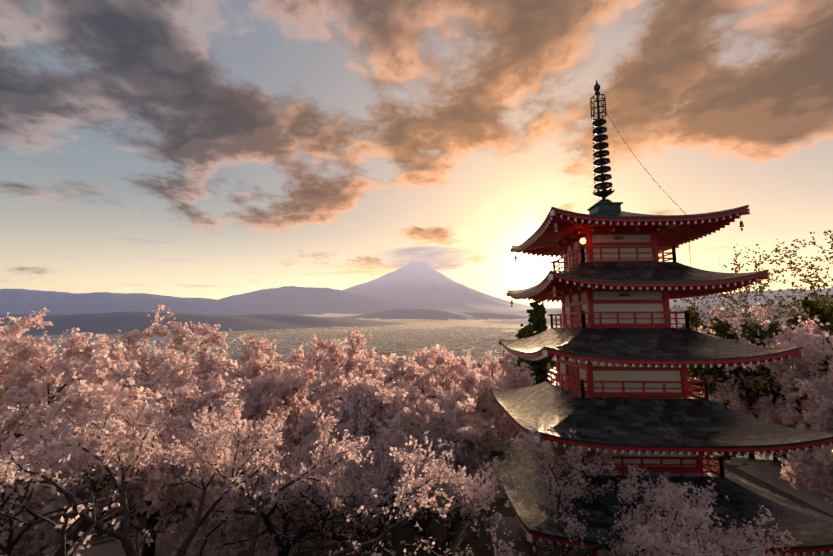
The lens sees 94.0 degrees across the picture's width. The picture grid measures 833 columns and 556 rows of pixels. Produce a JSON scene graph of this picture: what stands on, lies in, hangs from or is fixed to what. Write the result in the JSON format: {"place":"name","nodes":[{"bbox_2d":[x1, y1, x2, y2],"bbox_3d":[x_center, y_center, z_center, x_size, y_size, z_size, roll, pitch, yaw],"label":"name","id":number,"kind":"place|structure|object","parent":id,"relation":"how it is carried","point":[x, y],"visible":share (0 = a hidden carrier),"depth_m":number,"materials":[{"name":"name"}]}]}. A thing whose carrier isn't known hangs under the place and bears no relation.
{"place":"outdoors","nodes":[
{"label":"outdoors","id":0,"kind":"place"},
{"bbox_2d":[0,264,832,555],"bbox_3d":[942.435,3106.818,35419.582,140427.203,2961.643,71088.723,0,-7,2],"label":"terrain","id":1,"kind":"structure","parent":0,"point":[416,296],"depth_m":5818.78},
{"bbox_2d":[20,326,555,390],"bbox_3d":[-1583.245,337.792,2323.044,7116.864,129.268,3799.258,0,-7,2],"label":"town","id":2,"kind":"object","parent":1,"relation":"on","point":[457,343],"visible":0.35,"depth_m":1702.75},
{"bbox_2d":[0,460,832,555],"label":"grounds","id":3,"kind":"structure","parent":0,"point":[766,472],"depth_m":21.58,"materials":[{"name":"brown soil"}]},
{"bbox_2d":[0,301,832,555],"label":"cherry","id":4,"kind":"object","parent":3,"relation":"on","point":[267,386],"depth_m":15.81,"materials":[{"name":"pink plant"}]},
{"bbox_2d":[485,80,832,555],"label":"pagoda","id":5,"kind":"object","parent":3,"relation":"on","point":[621,350],"visible":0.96,"depth_m":15.19,"materials":[{"name":"wood"}]},
{"bbox_2d":[0,0,832,307],"label":"sky","id":6,"kind":"structure","parent":0,"point":[211,149],"materials":[{"name":"multicoloured"}]},
{"bbox_2d":[390,246,463,269],"bbox_3d":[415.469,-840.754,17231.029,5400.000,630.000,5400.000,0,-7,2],"label":"cloud","id":7,"kind":"structure","parent":0,"point":[422,252],"depth_m":17057.41,"materials":[{"name":"white"}]},
{"bbox_2d":[515,267,832,462],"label":"evergreen","id":8,"kind":"object","parent":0,"point":[537,317],"depth_m":30.31,"materials":[{"name":"green plant"}]},
{"bbox_2d":[670,230,832,399],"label":"tree","id":9,"kind":"object","parent":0,"point":[784,306],"visible":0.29,"depth_m":31.39,"materials":[{"name":"plant"}]}
]}

